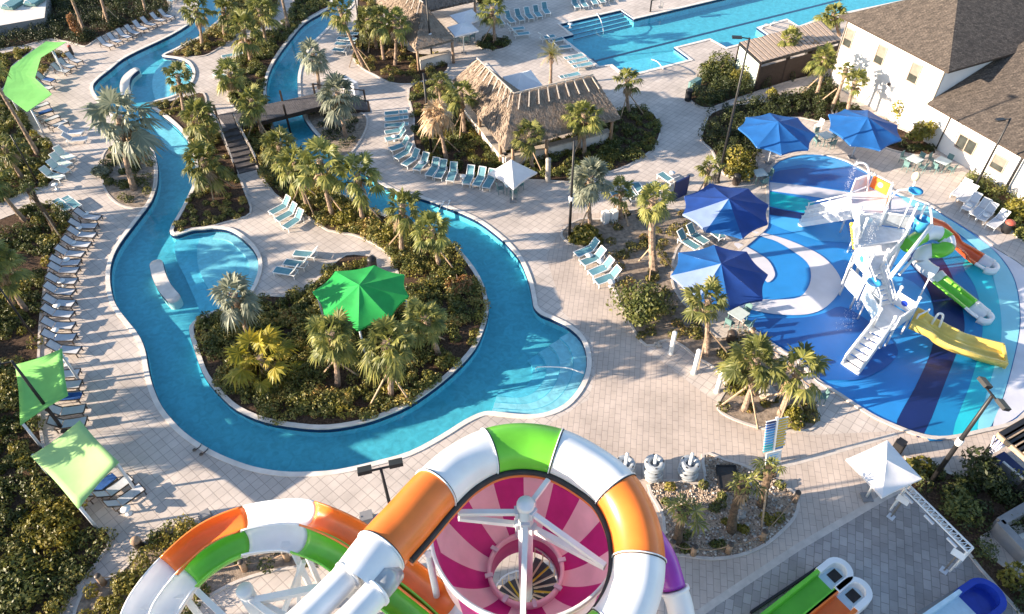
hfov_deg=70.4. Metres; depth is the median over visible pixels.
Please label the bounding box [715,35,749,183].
lamp post
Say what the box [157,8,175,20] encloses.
sun lounger
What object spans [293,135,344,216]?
palm tree
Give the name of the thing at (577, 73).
sun lounger
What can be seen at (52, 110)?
sun lounger
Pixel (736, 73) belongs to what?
shrub
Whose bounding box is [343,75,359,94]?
towel station
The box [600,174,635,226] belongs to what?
palm tree
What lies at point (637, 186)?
sun lounger
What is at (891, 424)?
splash pad edge
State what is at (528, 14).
sun lounger
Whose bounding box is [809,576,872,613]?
run out slide
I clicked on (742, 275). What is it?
shade canopy
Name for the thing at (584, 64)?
sun lounger
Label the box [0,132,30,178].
palm tree
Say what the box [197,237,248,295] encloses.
wading floor
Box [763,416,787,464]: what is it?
height board
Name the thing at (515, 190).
patio chair
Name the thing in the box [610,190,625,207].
sun lounger
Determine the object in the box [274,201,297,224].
sun lounger
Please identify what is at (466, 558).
slide bowl
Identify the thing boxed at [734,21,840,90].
cabana
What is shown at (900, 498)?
kiosk
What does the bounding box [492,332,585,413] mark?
entry steps
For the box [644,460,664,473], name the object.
tube
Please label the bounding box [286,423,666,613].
tube slide
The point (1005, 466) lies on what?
glass fence
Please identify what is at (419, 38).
thatched hut
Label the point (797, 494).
rope post
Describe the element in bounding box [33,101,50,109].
sun lounger
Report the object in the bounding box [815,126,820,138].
patio chair
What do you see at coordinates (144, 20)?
sun lounger
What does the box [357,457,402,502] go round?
lamp post
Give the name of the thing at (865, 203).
play structure
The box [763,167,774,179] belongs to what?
patio chair
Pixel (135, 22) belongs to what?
sun lounger
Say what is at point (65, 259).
side table
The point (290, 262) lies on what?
sun lounger
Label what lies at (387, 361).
palm tree
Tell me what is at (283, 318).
ground cover
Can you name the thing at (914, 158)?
patio table
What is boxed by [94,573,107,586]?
rope post
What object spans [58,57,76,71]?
sun lounger
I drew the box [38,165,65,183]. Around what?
sun lounger
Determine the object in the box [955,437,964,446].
speaker collar
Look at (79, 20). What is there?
palm tree
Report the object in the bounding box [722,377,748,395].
shrub
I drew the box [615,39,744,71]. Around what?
pool shelf
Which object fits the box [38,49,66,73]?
ground cover
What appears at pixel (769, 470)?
palm tree
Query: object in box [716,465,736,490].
hatch
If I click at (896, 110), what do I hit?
young tree
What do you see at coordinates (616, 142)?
ground cover
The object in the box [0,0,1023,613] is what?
paved deck
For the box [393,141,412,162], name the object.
sun lounger
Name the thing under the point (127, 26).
sun lounger
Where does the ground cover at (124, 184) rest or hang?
on the planting bed at (113, 192)
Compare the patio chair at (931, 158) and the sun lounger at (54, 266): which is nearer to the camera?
the sun lounger at (54, 266)
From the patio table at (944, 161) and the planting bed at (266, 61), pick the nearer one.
the patio table at (944, 161)
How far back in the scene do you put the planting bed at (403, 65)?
69.68 m
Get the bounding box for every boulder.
[654,341,661,347]
[737,509,745,519]
[759,385,778,401]
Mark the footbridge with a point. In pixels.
(240, 151)
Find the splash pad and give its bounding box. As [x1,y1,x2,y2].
[734,155,1023,440]
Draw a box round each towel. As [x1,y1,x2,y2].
[38,108,51,114]
[42,77,54,80]
[61,392,81,399]
[94,473,116,489]
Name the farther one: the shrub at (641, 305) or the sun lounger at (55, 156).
the sun lounger at (55, 156)
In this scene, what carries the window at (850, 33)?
in the white building
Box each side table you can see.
[51,327,58,335]
[53,303,61,308]
[57,278,66,286]
[62,257,69,261]
[120,504,131,515]
[597,259,603,265]
[608,279,614,287]
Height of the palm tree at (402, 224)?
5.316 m
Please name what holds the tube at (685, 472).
on the tube at (682, 475)
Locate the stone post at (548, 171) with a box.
[545,157,550,182]
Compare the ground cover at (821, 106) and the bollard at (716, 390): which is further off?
the ground cover at (821, 106)
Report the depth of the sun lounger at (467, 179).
55.52 m
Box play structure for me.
[798,162,1008,374]
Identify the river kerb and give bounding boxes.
[150,0,488,432]
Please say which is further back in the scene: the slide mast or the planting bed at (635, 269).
the planting bed at (635, 269)
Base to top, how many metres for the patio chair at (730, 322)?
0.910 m
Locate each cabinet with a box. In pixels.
[601,209,609,224]
[609,208,618,223]
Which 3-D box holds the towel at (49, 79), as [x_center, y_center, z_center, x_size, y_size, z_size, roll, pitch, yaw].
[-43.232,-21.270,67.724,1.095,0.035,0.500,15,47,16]
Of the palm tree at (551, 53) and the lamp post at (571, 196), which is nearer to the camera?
the lamp post at (571, 196)
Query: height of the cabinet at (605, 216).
0.980 m
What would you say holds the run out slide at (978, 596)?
on the slide landing paving at (900, 560)
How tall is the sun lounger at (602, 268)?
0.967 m
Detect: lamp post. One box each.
[0,287,37,341]
[0,360,67,433]
[10,135,38,184]
[355,0,364,50]
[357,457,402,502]
[422,73,432,152]
[426,0,432,53]
[567,140,574,237]
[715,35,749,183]
[926,376,1011,485]
[970,117,1011,194]
[1003,158,1022,190]
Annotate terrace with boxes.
[0,0,51,36]
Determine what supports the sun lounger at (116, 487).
on the paved deck
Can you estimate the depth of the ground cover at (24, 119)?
59.00 m
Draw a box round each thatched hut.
[375,0,454,72]
[420,0,476,13]
[451,57,620,165]
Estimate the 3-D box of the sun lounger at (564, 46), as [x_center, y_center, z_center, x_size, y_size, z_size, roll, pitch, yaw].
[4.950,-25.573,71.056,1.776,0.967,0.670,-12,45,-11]
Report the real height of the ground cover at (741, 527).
0.446 m
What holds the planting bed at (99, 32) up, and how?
on the paved deck
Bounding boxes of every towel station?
[198,508,212,521]
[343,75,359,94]
[359,509,374,523]
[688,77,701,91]
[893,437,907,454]
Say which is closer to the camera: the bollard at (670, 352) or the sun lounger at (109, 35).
the bollard at (670, 352)
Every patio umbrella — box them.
[447,21,478,54]
[450,9,482,42]
[488,160,536,202]
[503,70,542,90]
[846,440,921,501]
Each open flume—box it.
[120,498,462,613]
[148,524,438,613]
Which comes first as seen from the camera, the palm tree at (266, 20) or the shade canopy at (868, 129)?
the shade canopy at (868, 129)
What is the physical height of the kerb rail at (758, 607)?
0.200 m
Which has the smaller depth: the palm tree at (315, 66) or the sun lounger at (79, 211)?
the sun lounger at (79, 211)
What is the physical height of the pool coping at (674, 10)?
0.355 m
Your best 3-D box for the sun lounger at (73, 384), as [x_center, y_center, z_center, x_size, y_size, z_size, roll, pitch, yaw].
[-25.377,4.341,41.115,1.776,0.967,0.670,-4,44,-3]
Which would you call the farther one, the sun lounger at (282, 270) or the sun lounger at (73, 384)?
the sun lounger at (282, 270)
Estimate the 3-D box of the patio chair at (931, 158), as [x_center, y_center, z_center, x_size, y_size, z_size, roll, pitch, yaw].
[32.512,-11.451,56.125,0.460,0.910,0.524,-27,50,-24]
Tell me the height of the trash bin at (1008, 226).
0.980 m
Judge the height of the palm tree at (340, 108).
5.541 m
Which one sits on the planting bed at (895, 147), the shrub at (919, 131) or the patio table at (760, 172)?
the shrub at (919, 131)
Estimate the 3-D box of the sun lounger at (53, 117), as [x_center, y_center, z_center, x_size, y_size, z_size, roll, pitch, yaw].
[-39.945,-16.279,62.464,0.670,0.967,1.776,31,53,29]
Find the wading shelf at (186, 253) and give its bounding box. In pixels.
[174,235,240,313]
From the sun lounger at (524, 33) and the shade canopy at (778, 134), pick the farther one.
the sun lounger at (524, 33)
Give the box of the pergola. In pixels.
[980,418,1023,496]
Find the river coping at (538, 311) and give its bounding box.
[90,0,591,476]
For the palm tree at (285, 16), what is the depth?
74.98 m
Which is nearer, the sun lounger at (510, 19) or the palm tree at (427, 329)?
the palm tree at (427, 329)
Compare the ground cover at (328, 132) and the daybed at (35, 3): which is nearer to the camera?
the ground cover at (328, 132)
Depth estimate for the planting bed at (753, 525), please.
35.31 m
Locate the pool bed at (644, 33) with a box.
[560,0,899,65]
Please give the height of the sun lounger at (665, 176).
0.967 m
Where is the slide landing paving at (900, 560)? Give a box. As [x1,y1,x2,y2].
[706,489,1018,613]
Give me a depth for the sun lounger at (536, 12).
77.13 m
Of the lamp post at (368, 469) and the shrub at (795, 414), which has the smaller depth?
the lamp post at (368, 469)
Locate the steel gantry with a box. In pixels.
[194,559,318,613]
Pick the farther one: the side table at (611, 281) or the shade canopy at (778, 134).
the shade canopy at (778, 134)
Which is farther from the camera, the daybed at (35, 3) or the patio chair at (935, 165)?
the daybed at (35, 3)
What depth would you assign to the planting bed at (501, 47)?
72.19 m
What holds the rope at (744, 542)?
attached to the rope post at (672, 542)
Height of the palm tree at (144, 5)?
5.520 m
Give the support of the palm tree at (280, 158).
on the planting bed at (460, 348)
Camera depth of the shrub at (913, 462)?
36.47 m
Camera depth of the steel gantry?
27.64 m
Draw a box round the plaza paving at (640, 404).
[493,202,1023,613]
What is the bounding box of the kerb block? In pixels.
[915,578,972,613]
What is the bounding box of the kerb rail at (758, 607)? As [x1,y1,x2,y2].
[750,562,822,613]
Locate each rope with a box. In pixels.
[101,554,281,577]
[675,496,795,550]
[712,331,809,385]
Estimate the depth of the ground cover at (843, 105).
58.03 m
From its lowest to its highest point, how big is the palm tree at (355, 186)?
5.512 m
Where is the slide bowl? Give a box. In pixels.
[425,477,608,613]
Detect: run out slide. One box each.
[760,557,853,613]
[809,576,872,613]
[923,578,1006,613]
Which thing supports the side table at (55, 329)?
on the paved deck
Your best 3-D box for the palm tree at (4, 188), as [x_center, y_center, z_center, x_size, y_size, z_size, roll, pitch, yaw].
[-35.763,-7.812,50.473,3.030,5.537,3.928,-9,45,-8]
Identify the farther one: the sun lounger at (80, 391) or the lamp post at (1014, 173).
the lamp post at (1014, 173)
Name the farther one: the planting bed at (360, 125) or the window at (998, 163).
the planting bed at (360, 125)
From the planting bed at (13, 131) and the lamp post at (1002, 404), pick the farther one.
the planting bed at (13, 131)
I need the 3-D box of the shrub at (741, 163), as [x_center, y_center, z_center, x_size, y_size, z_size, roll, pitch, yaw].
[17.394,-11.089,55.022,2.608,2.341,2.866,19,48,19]
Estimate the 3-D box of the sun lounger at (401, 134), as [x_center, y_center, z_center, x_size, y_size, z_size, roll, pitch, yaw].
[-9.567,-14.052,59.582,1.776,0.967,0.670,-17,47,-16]
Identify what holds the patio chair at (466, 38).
on the paved deck
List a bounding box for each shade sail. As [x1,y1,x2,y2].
[3,41,65,134]
[16,349,79,446]
[31,420,134,528]
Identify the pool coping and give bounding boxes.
[557,0,901,74]
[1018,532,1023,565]
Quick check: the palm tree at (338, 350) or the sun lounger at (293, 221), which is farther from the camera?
the sun lounger at (293, 221)
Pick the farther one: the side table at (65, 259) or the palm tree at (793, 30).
the palm tree at (793, 30)
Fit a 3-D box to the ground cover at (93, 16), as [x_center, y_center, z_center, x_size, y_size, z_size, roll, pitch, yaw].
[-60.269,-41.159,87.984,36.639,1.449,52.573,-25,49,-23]
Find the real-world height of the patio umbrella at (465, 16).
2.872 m
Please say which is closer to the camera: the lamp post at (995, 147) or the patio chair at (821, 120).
the lamp post at (995, 147)
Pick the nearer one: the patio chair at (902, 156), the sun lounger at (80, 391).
the sun lounger at (80, 391)
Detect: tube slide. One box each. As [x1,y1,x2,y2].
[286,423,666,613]
[662,531,694,613]
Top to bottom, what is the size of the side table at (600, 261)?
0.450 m
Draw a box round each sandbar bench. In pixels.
[120,68,141,101]
[149,259,183,309]
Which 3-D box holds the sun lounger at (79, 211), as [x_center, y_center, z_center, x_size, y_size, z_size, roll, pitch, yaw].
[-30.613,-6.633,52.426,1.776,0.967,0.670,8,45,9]
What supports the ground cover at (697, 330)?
on the planting bed at (635, 269)
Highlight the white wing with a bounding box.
[922,42,1023,197]
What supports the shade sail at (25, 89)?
on the paved deck
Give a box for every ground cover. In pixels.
[0,0,171,49]
[0,46,32,78]
[0,95,52,197]
[0,96,62,202]
[0,199,117,613]
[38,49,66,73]
[78,513,197,613]
[98,145,156,202]
[119,518,317,613]
[151,95,247,231]
[173,0,280,57]
[194,123,491,425]
[227,0,327,108]
[310,111,358,148]
[351,0,446,81]
[409,76,662,181]
[414,81,655,166]
[475,32,511,50]
[578,204,820,426]
[660,468,786,553]
[663,481,785,534]
[689,52,827,108]
[698,71,839,175]
[836,100,936,152]
[914,461,1023,613]
[961,168,1023,241]
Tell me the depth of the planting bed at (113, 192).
55.71 m
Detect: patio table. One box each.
[728,307,749,327]
[751,168,768,184]
[817,131,834,145]
[903,154,923,170]
[934,156,952,172]
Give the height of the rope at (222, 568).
0.350 m
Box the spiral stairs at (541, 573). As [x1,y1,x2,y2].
[496,547,558,601]
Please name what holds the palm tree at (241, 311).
on the planting bed at (460, 348)
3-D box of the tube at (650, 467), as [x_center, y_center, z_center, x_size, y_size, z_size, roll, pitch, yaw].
[7.090,7.749,36.015,1.030,0.305,1.030,13,46,14]
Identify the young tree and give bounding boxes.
[65,12,82,36]
[887,100,906,121]
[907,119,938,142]
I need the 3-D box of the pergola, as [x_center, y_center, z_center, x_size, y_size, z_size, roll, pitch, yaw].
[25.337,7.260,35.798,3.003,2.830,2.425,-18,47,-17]
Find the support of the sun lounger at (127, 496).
on the paved deck
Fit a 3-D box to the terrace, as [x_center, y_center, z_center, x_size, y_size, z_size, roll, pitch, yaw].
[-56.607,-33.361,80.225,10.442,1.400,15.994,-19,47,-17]
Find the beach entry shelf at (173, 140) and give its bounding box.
[150,60,191,156]
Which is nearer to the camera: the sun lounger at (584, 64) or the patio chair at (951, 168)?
the patio chair at (951, 168)
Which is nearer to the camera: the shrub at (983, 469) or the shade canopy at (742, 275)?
the shrub at (983, 469)
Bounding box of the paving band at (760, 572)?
[695,487,904,613]
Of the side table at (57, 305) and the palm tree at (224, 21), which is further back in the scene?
the palm tree at (224, 21)
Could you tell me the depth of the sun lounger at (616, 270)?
46.97 m
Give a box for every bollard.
[667,331,676,355]
[690,349,701,374]
[713,372,722,393]
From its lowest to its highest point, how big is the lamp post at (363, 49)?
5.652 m
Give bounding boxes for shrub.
[0,549,56,613]
[9,495,87,553]
[90,164,108,177]
[219,167,237,180]
[334,205,359,226]
[373,222,398,240]
[385,49,401,57]
[444,274,473,294]
[567,223,603,245]
[605,279,677,326]
[697,48,736,77]
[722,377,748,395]
[724,144,757,182]
[729,65,750,82]
[765,87,779,98]
[783,404,804,430]
[905,455,932,477]
[938,482,984,523]
[959,445,1007,493]
[996,561,1023,593]
[998,196,1023,218]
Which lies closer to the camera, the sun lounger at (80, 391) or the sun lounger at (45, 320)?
the sun lounger at (80, 391)
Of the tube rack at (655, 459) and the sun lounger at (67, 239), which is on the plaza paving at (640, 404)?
the tube rack at (655, 459)
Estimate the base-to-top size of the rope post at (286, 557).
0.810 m
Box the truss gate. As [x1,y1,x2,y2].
[889,485,973,572]
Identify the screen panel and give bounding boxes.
[674,175,689,199]
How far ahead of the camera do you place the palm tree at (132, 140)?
52.04 m
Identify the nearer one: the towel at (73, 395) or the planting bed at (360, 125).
the towel at (73, 395)
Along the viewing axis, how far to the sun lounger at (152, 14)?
77.22 m
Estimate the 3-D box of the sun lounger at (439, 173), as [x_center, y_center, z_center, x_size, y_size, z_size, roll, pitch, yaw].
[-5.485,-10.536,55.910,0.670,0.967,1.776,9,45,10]
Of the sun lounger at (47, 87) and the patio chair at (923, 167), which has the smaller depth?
the patio chair at (923, 167)
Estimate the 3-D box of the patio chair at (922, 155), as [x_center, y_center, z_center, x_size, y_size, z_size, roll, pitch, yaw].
[31.591,-11.499,56.193,0.524,0.910,0.460,-27,50,-24]
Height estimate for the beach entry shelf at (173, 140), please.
0.840 m
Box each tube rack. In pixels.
[624,452,628,465]
[645,454,657,480]
[688,452,693,466]
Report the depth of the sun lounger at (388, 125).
61.06 m
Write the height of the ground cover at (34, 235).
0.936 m
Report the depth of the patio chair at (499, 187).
54.13 m
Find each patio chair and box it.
[464,36,468,44]
[496,183,503,194]
[510,188,516,197]
[724,317,734,329]
[742,319,755,330]
[743,303,752,317]
[759,178,769,187]
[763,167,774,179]
[812,136,820,146]
[814,118,824,128]
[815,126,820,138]
[816,387,829,403]
[826,139,837,148]
[899,150,907,163]
[901,160,910,171]
[913,151,925,165]
[917,162,929,173]
[926,152,935,165]
[930,162,939,173]
[941,153,954,167]
[945,164,958,174]
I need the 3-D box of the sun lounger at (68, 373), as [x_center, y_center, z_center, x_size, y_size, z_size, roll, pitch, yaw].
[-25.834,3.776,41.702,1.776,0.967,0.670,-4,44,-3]
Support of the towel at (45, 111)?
on the sun lounger at (52, 110)
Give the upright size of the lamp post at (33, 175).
4.340 m
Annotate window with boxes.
[841,27,855,49]
[872,43,888,66]
[905,61,922,84]
[954,133,978,156]
[988,153,1008,173]
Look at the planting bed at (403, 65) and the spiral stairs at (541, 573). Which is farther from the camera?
the planting bed at (403, 65)
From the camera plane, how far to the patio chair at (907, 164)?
55.36 m
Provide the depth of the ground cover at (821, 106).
61.72 m
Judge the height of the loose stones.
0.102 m
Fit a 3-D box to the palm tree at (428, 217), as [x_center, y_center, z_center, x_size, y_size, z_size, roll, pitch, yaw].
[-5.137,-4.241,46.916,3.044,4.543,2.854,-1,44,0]
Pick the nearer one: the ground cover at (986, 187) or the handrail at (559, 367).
the handrail at (559, 367)
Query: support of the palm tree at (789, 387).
on the planting bed at (635, 269)
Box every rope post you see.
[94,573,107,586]
[237,559,247,572]
[281,552,290,561]
[670,539,675,548]
[690,544,698,556]
[725,541,733,554]
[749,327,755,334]
[759,528,768,541]
[791,490,800,502]
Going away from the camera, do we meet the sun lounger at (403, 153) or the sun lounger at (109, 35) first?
the sun lounger at (403, 153)
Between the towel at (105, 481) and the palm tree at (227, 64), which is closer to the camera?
the towel at (105, 481)
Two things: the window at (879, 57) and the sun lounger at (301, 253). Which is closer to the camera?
the sun lounger at (301, 253)
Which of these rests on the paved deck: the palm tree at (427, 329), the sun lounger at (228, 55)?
the sun lounger at (228, 55)
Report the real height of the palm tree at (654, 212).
6.914 m
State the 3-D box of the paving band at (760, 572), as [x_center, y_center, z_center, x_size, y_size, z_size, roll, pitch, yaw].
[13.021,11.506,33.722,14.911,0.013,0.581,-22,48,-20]
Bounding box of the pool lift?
[649,0,662,11]
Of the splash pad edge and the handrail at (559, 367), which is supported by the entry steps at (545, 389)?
the handrail at (559, 367)
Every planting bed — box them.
[0,0,170,48]
[0,47,32,89]
[0,97,63,203]
[0,203,113,613]
[35,52,67,77]
[72,520,316,613]
[100,148,156,208]
[153,92,251,231]
[165,0,278,57]
[194,124,483,424]
[228,0,330,108]
[306,110,367,156]
[352,0,448,84]
[408,80,660,182]
[480,36,510,50]
[561,207,820,432]
[647,452,799,559]
[690,60,814,108]
[700,79,840,177]
[831,101,936,155]
[904,456,1023,613]
[961,177,1023,242]
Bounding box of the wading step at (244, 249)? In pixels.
[213,233,257,291]
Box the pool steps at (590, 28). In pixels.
[563,13,631,40]
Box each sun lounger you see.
[29,108,54,116]
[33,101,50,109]
[35,77,55,92]
[36,70,56,85]
[36,114,60,126]
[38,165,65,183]
[39,302,75,320]
[39,315,77,332]
[39,327,78,344]
[41,292,77,309]
[42,119,69,132]
[42,280,77,298]
[44,271,79,287]
[44,338,83,357]
[45,158,71,176]
[45,404,87,416]
[46,260,80,276]
[46,415,88,433]
[48,151,73,166]
[48,253,82,268]
[49,61,71,75]
[51,197,72,214]
[52,144,76,160]
[53,243,86,260]
[54,390,84,403]
[57,124,85,135]
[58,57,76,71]
[60,195,83,208]
[60,234,92,251]
[61,132,88,144]
[64,51,83,66]
[64,368,81,378]
[65,379,83,389]
[66,224,98,241]
[67,217,99,231]
[72,206,102,222]
[86,472,117,503]
[91,473,134,499]
[96,36,115,50]
[101,482,146,514]
[105,31,123,45]
[115,27,132,41]
[123,23,141,37]
[131,19,149,33]
[139,15,157,29]
[149,11,166,24]
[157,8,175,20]
[221,52,242,58]
[268,194,290,216]
[272,263,298,279]
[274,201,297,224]
[281,207,304,232]
[282,255,308,271]
[292,246,317,261]
[331,44,348,55]
[334,41,354,48]
[336,37,356,40]
[338,32,358,36]
[384,109,407,115]
[384,115,408,121]
[384,121,405,136]
[384,122,408,127]
[384,127,405,143]
[388,135,409,153]
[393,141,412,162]
[401,147,419,169]
[412,151,429,173]
[425,156,439,179]
[433,158,447,181]
[445,161,457,183]
[462,164,474,186]
[472,166,486,188]
[482,168,495,191]
[494,12,504,27]
[504,10,515,25]
[507,23,524,33]
[512,28,529,38]
[514,8,524,23]
[523,6,534,18]
[532,4,542,18]
[538,32,555,42]
[541,1,550,16]
[547,35,564,44]
[553,41,571,50]
[559,71,580,78]
[563,53,584,59]
[567,57,588,63]
[571,0,580,9]
[572,61,593,67]
[573,237,599,259]
[579,0,588,9]
[579,245,606,269]
[587,255,614,278]
[590,0,598,5]
[593,264,621,288]
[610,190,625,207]
[627,188,639,204]
[631,182,642,194]
[657,171,678,187]
[677,227,700,250]
[686,222,709,247]
[703,231,726,241]
[950,177,972,200]
[955,183,979,205]
[959,191,982,214]
[968,197,992,220]
[974,201,998,224]
[985,208,1010,231]
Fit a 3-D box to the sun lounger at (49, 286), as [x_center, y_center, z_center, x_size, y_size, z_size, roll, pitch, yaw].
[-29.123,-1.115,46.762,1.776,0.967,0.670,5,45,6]
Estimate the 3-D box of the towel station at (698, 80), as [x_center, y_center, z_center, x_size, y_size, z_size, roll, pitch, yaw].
[16.402,-19.975,65.146,1.429,0.930,0.500,-35,54,-30]
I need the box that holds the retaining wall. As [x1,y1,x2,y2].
[989,502,1023,562]
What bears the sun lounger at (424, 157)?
on the paved deck
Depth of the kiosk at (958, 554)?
32.05 m
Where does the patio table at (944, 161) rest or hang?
on the paved deck
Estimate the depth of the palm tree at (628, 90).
60.44 m
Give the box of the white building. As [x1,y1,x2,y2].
[828,0,1023,130]
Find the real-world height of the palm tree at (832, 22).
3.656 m
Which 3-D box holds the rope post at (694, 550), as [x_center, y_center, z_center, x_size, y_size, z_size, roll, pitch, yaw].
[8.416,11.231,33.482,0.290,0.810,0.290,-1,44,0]
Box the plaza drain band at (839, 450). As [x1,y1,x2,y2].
[777,432,896,468]
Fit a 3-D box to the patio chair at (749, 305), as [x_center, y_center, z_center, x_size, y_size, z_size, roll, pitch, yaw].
[14.391,0.188,44.602,0.524,0.910,0.460,-32,52,-27]
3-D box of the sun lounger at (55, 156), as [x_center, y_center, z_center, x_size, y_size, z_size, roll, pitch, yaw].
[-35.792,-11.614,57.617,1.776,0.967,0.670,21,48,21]
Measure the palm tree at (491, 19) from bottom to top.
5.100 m
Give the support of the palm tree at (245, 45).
on the planting bed at (266, 61)
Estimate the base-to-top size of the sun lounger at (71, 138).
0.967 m
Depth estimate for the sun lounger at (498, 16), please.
75.89 m
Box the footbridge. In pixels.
[213,83,369,173]
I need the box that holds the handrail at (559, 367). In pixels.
[535,366,583,373]
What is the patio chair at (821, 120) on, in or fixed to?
on the paved deck
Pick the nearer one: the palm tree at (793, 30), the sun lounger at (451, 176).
the sun lounger at (451, 176)
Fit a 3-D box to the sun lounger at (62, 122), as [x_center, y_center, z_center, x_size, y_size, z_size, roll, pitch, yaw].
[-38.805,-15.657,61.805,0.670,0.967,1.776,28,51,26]
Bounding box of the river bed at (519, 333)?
[93,0,586,471]
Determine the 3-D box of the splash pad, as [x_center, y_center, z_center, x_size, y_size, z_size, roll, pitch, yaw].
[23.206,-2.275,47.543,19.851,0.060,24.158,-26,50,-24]
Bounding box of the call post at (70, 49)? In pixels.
[67,45,73,54]
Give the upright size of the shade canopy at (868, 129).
3.594 m
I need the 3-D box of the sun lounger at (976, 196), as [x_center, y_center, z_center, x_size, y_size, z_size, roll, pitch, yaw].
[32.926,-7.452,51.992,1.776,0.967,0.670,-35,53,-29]
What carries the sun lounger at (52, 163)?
on the paved deck
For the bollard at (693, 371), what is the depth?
40.92 m
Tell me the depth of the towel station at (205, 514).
35.23 m
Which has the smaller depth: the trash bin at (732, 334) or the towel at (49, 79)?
the trash bin at (732, 334)
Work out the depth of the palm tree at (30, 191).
49.71 m
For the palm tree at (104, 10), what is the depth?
76.27 m
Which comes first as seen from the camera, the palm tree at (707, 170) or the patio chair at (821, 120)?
the palm tree at (707, 170)
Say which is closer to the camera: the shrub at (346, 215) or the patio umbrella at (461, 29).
the shrub at (346, 215)
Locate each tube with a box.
[617,455,635,470]
[642,462,662,477]
[643,473,662,481]
[644,454,664,472]
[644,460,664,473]
[677,463,697,479]
[678,460,697,475]
[679,473,698,481]
[680,455,700,472]
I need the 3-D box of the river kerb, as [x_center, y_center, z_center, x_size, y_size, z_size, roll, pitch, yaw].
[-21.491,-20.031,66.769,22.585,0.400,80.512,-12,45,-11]
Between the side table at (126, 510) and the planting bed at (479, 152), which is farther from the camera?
the planting bed at (479, 152)
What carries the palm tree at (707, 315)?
on the planting bed at (635, 269)
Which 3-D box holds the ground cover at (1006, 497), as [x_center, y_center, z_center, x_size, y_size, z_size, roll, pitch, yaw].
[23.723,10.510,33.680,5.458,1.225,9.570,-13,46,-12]
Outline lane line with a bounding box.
[591,0,840,63]
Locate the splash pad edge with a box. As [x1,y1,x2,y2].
[737,152,1023,439]
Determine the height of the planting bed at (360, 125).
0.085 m
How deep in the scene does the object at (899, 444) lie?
37.05 m
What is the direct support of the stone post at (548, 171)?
on the paved deck
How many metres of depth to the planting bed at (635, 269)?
45.65 m
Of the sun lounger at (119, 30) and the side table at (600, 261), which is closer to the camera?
the side table at (600, 261)
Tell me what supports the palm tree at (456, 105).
on the planting bed at (479, 152)
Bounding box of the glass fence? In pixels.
[1000,461,1023,494]
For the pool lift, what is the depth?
77.10 m
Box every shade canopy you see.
[312,265,408,353]
[671,245,767,311]
[682,183,768,243]
[738,113,815,163]
[828,109,901,158]
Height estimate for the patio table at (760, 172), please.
0.750 m
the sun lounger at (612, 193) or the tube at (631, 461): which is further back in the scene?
the sun lounger at (612, 193)
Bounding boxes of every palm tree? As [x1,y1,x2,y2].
[0,47,40,155]
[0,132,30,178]
[0,160,26,221]
[0,239,17,308]
[0,245,37,311]
[18,181,60,237]
[71,0,84,28]
[79,84,168,190]
[100,0,114,23]
[142,0,147,15]
[160,60,197,109]
[176,95,222,146]
[177,0,215,46]
[180,139,236,200]
[207,0,238,36]
[208,271,262,336]
[211,55,246,96]
[222,6,268,60]
[222,324,305,397]
[231,83,267,137]
[244,0,284,40]
[259,125,305,192]
[269,141,319,214]
[281,0,289,26]
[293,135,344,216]
[296,37,331,88]
[304,307,361,387]
[314,71,365,136]
[321,0,370,70]
[331,149,386,221]
[351,5,378,52]
[356,313,416,406]
[364,3,392,59]
[376,5,412,64]
[382,186,422,254]
[401,296,448,356]
[409,209,452,267]
[417,98,459,158]
[425,71,451,98]
[440,79,481,137]
[475,0,506,43]
[510,118,547,172]
[538,40,564,83]
[560,99,605,157]
[567,155,615,225]
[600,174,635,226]
[612,67,643,116]
[635,180,677,279]
[664,491,710,544]
[680,275,729,369]
[693,154,726,189]
[714,331,788,428]
[725,471,768,534]
[749,456,787,527]
[760,341,831,417]
[777,25,803,59]
[800,41,839,97]
[806,40,820,61]
[812,0,847,35]
[819,60,856,109]
[843,67,872,109]
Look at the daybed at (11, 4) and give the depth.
77.55 m
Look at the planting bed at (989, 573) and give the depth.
34.71 m
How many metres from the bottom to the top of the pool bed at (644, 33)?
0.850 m
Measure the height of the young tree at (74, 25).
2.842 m
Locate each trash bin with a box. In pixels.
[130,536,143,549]
[367,255,376,266]
[685,88,692,101]
[726,329,737,343]
[732,172,741,185]
[1001,219,1015,233]
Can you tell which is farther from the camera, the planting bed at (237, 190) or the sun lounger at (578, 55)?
the sun lounger at (578, 55)
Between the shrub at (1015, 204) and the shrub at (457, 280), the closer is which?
the shrub at (457, 280)
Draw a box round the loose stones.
[649,455,795,557]
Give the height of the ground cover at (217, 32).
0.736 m
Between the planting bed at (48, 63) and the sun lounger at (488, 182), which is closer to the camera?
the sun lounger at (488, 182)
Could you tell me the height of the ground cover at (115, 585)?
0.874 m
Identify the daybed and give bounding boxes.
[0,0,23,9]
[23,0,44,6]
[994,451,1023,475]
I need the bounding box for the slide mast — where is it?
[458,478,606,613]
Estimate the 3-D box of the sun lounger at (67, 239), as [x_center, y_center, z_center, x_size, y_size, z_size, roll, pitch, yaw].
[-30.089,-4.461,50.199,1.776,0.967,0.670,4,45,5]
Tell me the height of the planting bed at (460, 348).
0.085 m
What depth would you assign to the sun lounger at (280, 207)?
52.95 m
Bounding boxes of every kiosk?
[886,494,909,520]
[939,548,966,574]

